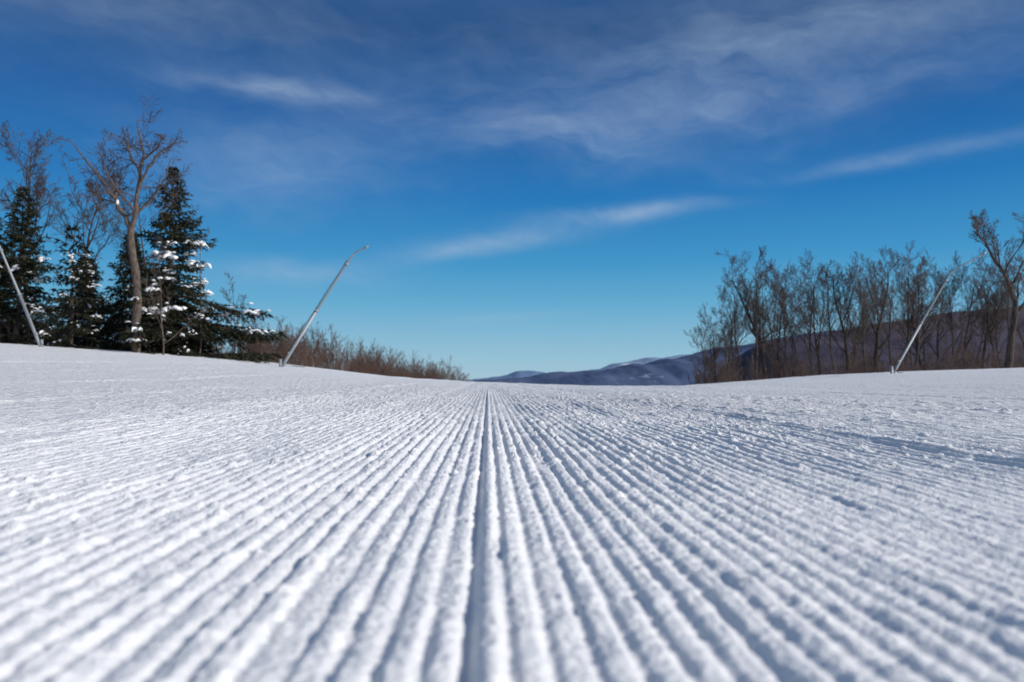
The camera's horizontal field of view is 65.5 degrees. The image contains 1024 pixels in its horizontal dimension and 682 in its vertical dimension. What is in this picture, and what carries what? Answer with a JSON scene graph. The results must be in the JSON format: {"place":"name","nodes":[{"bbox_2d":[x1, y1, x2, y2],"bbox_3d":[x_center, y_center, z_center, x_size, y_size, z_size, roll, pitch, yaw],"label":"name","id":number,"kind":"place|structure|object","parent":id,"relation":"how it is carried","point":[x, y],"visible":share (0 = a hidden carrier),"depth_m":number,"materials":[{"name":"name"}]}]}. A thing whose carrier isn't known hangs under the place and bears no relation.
{"place":"outdoors","nodes":[
{"label":"outdoors","id":0,"kind":"place"},
{"bbox_2d":[0,343,1023,681],"bbox_3d":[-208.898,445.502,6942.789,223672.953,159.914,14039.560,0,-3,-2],"label":"snow ground","id":1,"kind":"structure","parent":0,"point":[180,519],"depth_m":1.13,"materials":[{"name":"white snow"}]},
{"bbox_2d":[0,222,24,340],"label":"spruce tree","id":2,"kind":"object","parent":1,"relation":"on","point":[2,280],"visible":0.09,"depth_m":40.49,"materials":[{"name":"green plant"}]},
{"bbox_2d":[0,185,67,345],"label":"spruce tree","id":3,"kind":"object","parent":1,"relation":"on","point":[28,272],"visible":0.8,"depth_m":39.34,"materials":[{"name":"green plant"}]},
{"bbox_2d":[0,246,67,347],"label":"snowmaking lance","id":4,"kind":"object","parent":1,"relation":"on","point":[35,333],"visible":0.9,"depth_m":32.51,"materials":[{"name":"metal"}]},
{"bbox_2d":[0,120,77,340],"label":"bare tree","id":5,"kind":"object","parent":1,"relation":"on","point":[37,193],"visible":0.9,"depth_m":44.69,"materials":[{"name":"brown plant"}]},
{"bbox_2d":[14,224,126,350],"bbox_3d":[-20.276,-2.151,36.121,5.058,6.554,4.739,0,-3,-2],"label":"spruce tree","id":6,"kind":"object","parent":1,"relation":"on","point":[73,327],"visible":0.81,"depth_m":36.01,"materials":[{"name":"green plant"}]},
{"bbox_2d":[54,255,119,348],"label":"spruce tree","id":7,"kind":"object","parent":1,"relation":"on","point":[94,279],"visible":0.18,"depth_m":41.72,"materials":[{"name":"green plant"}]},
{"bbox_2d":[42,138,146,278],"bbox_3d":[-24.064,-5.582,45.497,3.677,12.383,6.522,-1,-3,12],"label":"bare tree","id":8,"kind":"object","parent":1,"relation":"on","point":[83,213],"visible":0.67,"depth_m":45.42,"materials":[{"name":"brown plant"}]},
{"bbox_2d":[80,231,159,351],"bbox_3d":[-19.441,-2.182,39.988,5.078,6.937,4.744,-1,-3,20],"label":"spruce tree","id":9,"kind":"object","parent":1,"relation":"on","point":[115,306],"visible":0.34,"depth_m":39.71,"materials":[{"name":"green plant"}]},
{"bbox_2d":[48,92,192,352],"bbox_3d":[-17.174,-5.193,34.843,5.800,12.255,3.969,1,-3,-24],"label":"bare hardwood tree","id":10,"kind":"object","parent":1,"relation":"on","point":[137,308],"visible":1,"depth_m":34.79,"materials":[{"name":"brown plant"}]},
{"bbox_2d":[96,160,166,280],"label":"bare tree","id":11,"kind":"object","parent":1,"relation":"on","point":[118,221],"visible":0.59,"depth_m":45.25,"materials":[{"name":"brown plant"}]},
{"bbox_2d":[0,299,303,365],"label":"shrub thicket","id":12,"kind":"object","parent":1,"relation":"on","point":[15,332],"visible":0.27,"depth_m":39.00,"materials":[{"name":"brown plant"}]},
{"bbox_2d":[141,271,189,350],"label":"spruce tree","id":13,"kind":"object","parent":1,"relation":"on","point":[155,305],"visible":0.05,"depth_m":40.47,"materials":[{"name":"green plant"}]},
{"bbox_2d":[129,236,205,354],"bbox_3d":[-14.498,-1.833,33.976,1.639,5.072,3.001,-3,-4,41],"label":"bare sapling","id":14,"kind":"object","parent":1,"relation":"on","point":[154,264],"visible":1,"depth_m":33.57,"materials":[{"name":"brown plant"}]},
{"bbox_2d":[185,203,209,353],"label":"bare sapling","id":15,"kind":"object","parent":1,"relation":"on","point":[200,247],"visible":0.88,"depth_m":36.25,"materials":[{"name":"brown plant"}]},
{"bbox_2d":[116,166,286,363],"bbox_3d":[-14.441,-3.137,37.125,7.298,10.278,8.634,2,-4,-30],"label":"spruce tree","id":16,"kind":"object","parent":1,"relation":"on","point":[150,328],"visible":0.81,"depth_m":36.33,"materials":[{"name":"green plant"}]},
{"bbox_2d":[219,272,261,351],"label":"bare sapling","id":17,"kind":"object","parent":1,"relation":"on","point":[229,299],"visible":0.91,"depth_m":36.66,"materials":[{"name":"brown plant"}]},
{"bbox_2d":[279,245,368,366],"bbox_3d":[-7.641,-1.232,32.495,3.589,5.366,0.421,0,-3,-2],"label":"snowmaking lance","id":18,"kind":"object","parent":1,"relation":"on","point":[289,353],"visible":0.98,"depth_m":32.33,"materials":[{"name":"metal"}]},
{"bbox_2d":[231,309,483,381],"bbox_3d":[-11.808,3.716,65.899,10.684,9.369,55.251,-1,-3,11],"label":"shrub thicket","id":19,"kind":"object","parent":1,"relation":"on","point":[365,362],"visible":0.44,"depth_m":60.95,"materials":[{"name":"brown plant"}]},
{"bbox_2d":[684,325,722,383],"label":"bare tree","id":20,"kind":"object","parent":1,"relation":"on","point":[700,330],"visible":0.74,"depth_m":68.96,"materials":[{"name":"brown plant"}]},
{"bbox_2d":[693,317,729,377],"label":"bare tree","id":21,"kind":"object","parent":1,"relation":"on","point":[709,342],"visible":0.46,"depth_m":78.66,"materials":[{"name":"brown plant"}]},
{"bbox_2d":[698,304,728,380],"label":"bare tree","id":22,"kind":"object","parent":1,"relation":"on","point":[713,343],"visible":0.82,"depth_m":66.72,"materials":[{"name":"brown plant"}]},
{"bbox_2d":[711,312,745,381],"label":"bare tree","id":23,"kind":"object","parent":1,"relation":"on","point":[727,340],"visible":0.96,"depth_m":58.39,"materials":[{"name":"brown plant"}]},
{"bbox_2d":[715,295,748,374],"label":"bare tree","id":24,"kind":"object","parent":1,"relation":"on","point":[732,333],"visible":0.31,"depth_m":69.81,"materials":[{"name":"brown plant"}]},
{"bbox_2d":[710,268,755,377],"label":"bare tree","id":25,"kind":"object","parent":1,"relation":"on","point":[730,320],"visible":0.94,"depth_m":62.85,"materials":[{"name":"brown plant"}]},
{"bbox_2d":[716,285,751,374],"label":"bare tree","id":26,"kind":"object","parent":1,"relation":"on","point":[733,325],"visible":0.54,"depth_m":64.68,"materials":[{"name":"brown plant"}]},
{"bbox_2d":[722,250,772,378],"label":"bare tree","id":27,"kind":"object","parent":1,"relation":"on","point":[748,315],"visible":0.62,"depth_m":64.88,"materials":[{"name":"brown plant"}]},
{"bbox_2d":[737,272,783,379],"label":"bare tree","id":28,"kind":"object","parent":1,"relation":"on","point":[762,297],"visible":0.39,"depth_m":75.37,"materials":[{"name":"brown plant"}]},
{"bbox_2d":[749,263,790,372],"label":"bare tree","id":29,"kind":"object","parent":1,"relation":"on","point":[766,321],"visible":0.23,"depth_m":78.24,"materials":[{"name":"brown plant"}]},
{"bbox_2d":[716,246,825,379],"bbox_3d":[19.580,-1.863,60.069,7.563,10.834,4.182,-2,-3,28],"label":"bare tree","id":30,"kind":"object","parent":1,"relation":"on","point":[757,286],"visible":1,"depth_m":60.34,"materials":[{"name":"brown plant"}]},
{"bbox_2d":[744,260,816,377],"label":"bare tree","id":31,"kind":"object","parent":1,"relation":"on","point":[792,292],"visible":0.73,"depth_m":63.32,"materials":[{"name":"brown plant"}]},
{"bbox_2d":[763,258,799,371],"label":"bare tree","id":32,"kind":"object","parent":1,"relation":"on","point":[792,344],"visible":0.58,"depth_m":62.95,"materials":[{"name":"brown plant"}]},
{"bbox_2d":[759,259,811,373],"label":"bare tree","id":33,"kind":"object","parent":1,"relation":"on","point":[797,309],"visible":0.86,"depth_m":60.99,"materials":[{"name":"brown plant"}]},
{"bbox_2d":[787,248,832,375],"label":"bare tree","id":34,"kind":"object","parent":1,"relation":"on","point":[813,301],"visible":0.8,"depth_m":62.75,"materials":[{"name":"brown plant"}]},
{"bbox_2d":[788,256,839,371],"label":"bare tree","id":35,"kind":"object","parent":1,"relation":"on","point":[821,330],"visible":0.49,"depth_m":69.27,"materials":[{"name":"brown plant"}]},
{"bbox_2d":[794,264,840,364],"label":"bare tree","id":36,"kind":"object","parent":1,"relation":"on","point":[819,349],"visible":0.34,"depth_m":81.05,"materials":[{"name":"brown plant"}]},
{"bbox_2d":[783,264,853,373],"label":"bare tree","id":37,"kind":"object","parent":1,"relation":"on","point":[824,304],"visible":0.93,"depth_m":61.95,"materials":[{"name":"brown plant"}]},
{"bbox_2d":[823,260,870,373],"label":"bare tree","id":38,"kind":"object","parent":1,"relation":"on","point":[846,351],"visible":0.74,"depth_m":63.20,"materials":[{"name":"brown plant"}]},
{"bbox_2d":[815,265,882,372],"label":"bare tree","id":39,"kind":"object","parent":1,"relation":"on","point":[833,288],"visible":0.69,"depth_m":63.34,"materials":[{"name":"brown plant"}]},
{"bbox_2d":[687,331,1023,383],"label":"shrub thicket","id":40,"kind":"object","parent":1,"relation":"on","point":[958,363],"visible":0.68,"depth_m":52.34,"materials":[{"name":"brown plant"}]},
{"bbox_2d":[833,251,893,372],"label":"bare tree","id":41,"kind":"object","parent":1,"relation":"on","point":[863,298],"visible":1,"depth_m":59.02,"materials":[{"name":"brown plant"}]},
{"bbox_2d":[847,263,884,364],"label":"bare tree","id":42,"kind":"object","parent":1,"relation":"on","point":[861,313],"visible":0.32,"depth_m":74.59,"materials":[{"name":"brown plant"}]},
{"bbox_2d":[851,245,900,372],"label":"bare tree","id":43,"kind":"object","parent":1,"relation":"on","point":[877,348],"visible":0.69,"depth_m":62.64,"materials":[{"name":"brown plant"}]},
{"bbox_2d":[850,260,906,362],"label":"bare tree","id":44,"kind":"object","parent":1,"relation":"on","point":[874,336],"visible":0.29,"depth_m":80.34,"materials":[{"name":"brown plant"}]},
{"bbox_2d":[861,250,907,364],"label":"bare tree","id":45,"kind":"object","parent":1,"relation":"on","point":[890,321],"visible":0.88,"depth_m":60.95,"materials":[{"name":"brown plant"}]},
{"bbox_2d":[887,258,929,370],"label":"bare tree","id":46,"kind":"object","parent":1,"relation":"on","point":[906,317],"visible":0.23,"depth_m":75.53,"materials":[{"name":"brown plant"}]},
{"bbox_2d":[864,274,953,362],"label":"bare tree","id":47,"kind":"object","parent":1,"relation":"on","point":[923,353],"visible":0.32,"depth_m":82.23,"materials":[{"name":"brown plant"}]},
{"bbox_2d":[875,240,948,365],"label":"bare tree","id":48,"kind":"object","parent":1,"relation":"on","point":[904,299],"visible":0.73,"depth_m":65.20,"materials":[{"name":"brown plant"}]},
{"bbox_2d":[882,269,949,370],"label":"bare tree","id":49,"kind":"object","parent":1,"relation":"on","point":[913,326],"visible":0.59,"depth_m":64.10,"materials":[{"name":"brown plant"}]},
{"bbox_2d":[893,256,969,370],"bbox_3d":[30.958,-1.741,59.286,6.462,9.257,3.574,1,-3,-14],"label":"bare tree","id":50,"kind":"object","parent":1,"relation":"on","point":[910,296],"visible":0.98,"depth_m":58.99,"materials":[{"name":"brown plant"}]},
{"bbox_2d":[890,252,986,373],"bbox_3d":[17.774,-0.987,33.247,4.242,5.490,0.420,0,-3,-2],"label":"snowmaking lance","id":51,"kind":"object","parent":1,"relation":"on","point":[899,361],"visible":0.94,"depth_m":33.07,"materials":[{"name":"metal"}]},
{"bbox_2d":[919,264,966,369],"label":"bare tree","id":52,"kind":"object","parent":1,"relation":"on","point":[944,293],"visible":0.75,"depth_m":65.24,"materials":[{"name":"brown plant"}]},
{"bbox_2d":[920,250,983,368],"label":"bare tree","id":53,"kind":"object","parent":1,"relation":"on","point":[950,292],"visible":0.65,"depth_m":66.97,"materials":[{"name":"brown plant"}]},
{"bbox_2d":[953,247,995,366],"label":"bare tree","id":54,"kind":"object","parent":1,"relation":"on","point":[982,309],"visible":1,"depth_m":61.33,"materials":[{"name":"brown plant"}]},
{"bbox_2d":[961,257,1006,366],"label":"bare tree","id":55,"kind":"object","parent":1,"relation":"on","point":[987,319],"visible":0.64,"depth_m":63.79,"materials":[{"name":"brown plant"}]},
{"bbox_2d":[964,263,1011,368],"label":"bare tree","id":56,"kind":"object","parent":1,"relation":"on","point":[981,342],"visible":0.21,"depth_m":79.67,"materials":[{"name":"brown plant"}]},
{"bbox_2d":[971,263,1008,368],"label":"bare tree","id":57,"kind":"object","parent":1,"relation":"on","point":[987,333],"visible":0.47,"depth_m":67.02,"materials":[{"name":"brown plant"}]},
{"bbox_2d":[959,264,1022,366],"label":"bare tree","id":58,"kind":"object","parent":1,"relation":"on","point":[996,342],"visible":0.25,"depth_m":77.57,"materials":[{"name":"brown plant"}]},
{"bbox_2d":[968,208,1023,367],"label":"bare tree","id":59,"kind":"object","parent":1,"relation":"on","point":[1009,284],"visible":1,"depth_m":40.57,"materials":[{"name":"brown plant"}]},
{"bbox_2d":[971,258,1023,331],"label":"bare tree","id":60,"kind":"object","parent":1,"relation":"on","point":[1008,308],"visible":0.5,"depth_m":61.11,"materials":[{"name":"brown plant"}]},
{"bbox_2d":[977,245,1023,348],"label":"bare tree","id":61,"kind":"object","parent":1,"relation":"on","point":[1019,332],"visible":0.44,"depth_m":67.38,"materials":[{"name":"brown plant"}]},
{"bbox_2d":[0,0,1023,379],"label":"sky","id":62,"kind":"structure","parent":0,"point":[547,186],"materials":[{"name":"blue"}]},
{"bbox_2d":[458,367,614,380],"bbox_3d":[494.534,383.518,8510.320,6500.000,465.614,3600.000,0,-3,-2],"label":"distant mountain","id":63,"kind":"structure","parent":0,"point":[518,374],"depth_m":8074.76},
{"bbox_2d":[601,354,690,368],"bbox_3d":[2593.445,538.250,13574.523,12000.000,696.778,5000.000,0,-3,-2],"label":"distant mountain range","id":64,"kind":"structure","parent":0,"point":[645,360],"depth_m":13166.40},
{"bbox_2d":[474,329,841,385],"bbox_3d":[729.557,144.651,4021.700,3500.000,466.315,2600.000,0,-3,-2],"label":"mountain ridge","id":65,"kind":"structure","parent":0,"point":[668,371],"depth_m":3544.35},
{"bbox_2d":[710,306,1023,382],"bbox_3d":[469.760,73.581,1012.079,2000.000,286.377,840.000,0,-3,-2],"label":"wooded hill","id":66,"kind":"structure","parent":0,"point":[834,345],"depth_m":890.45,"materials":[{"name":"brown plant"}]}
]}

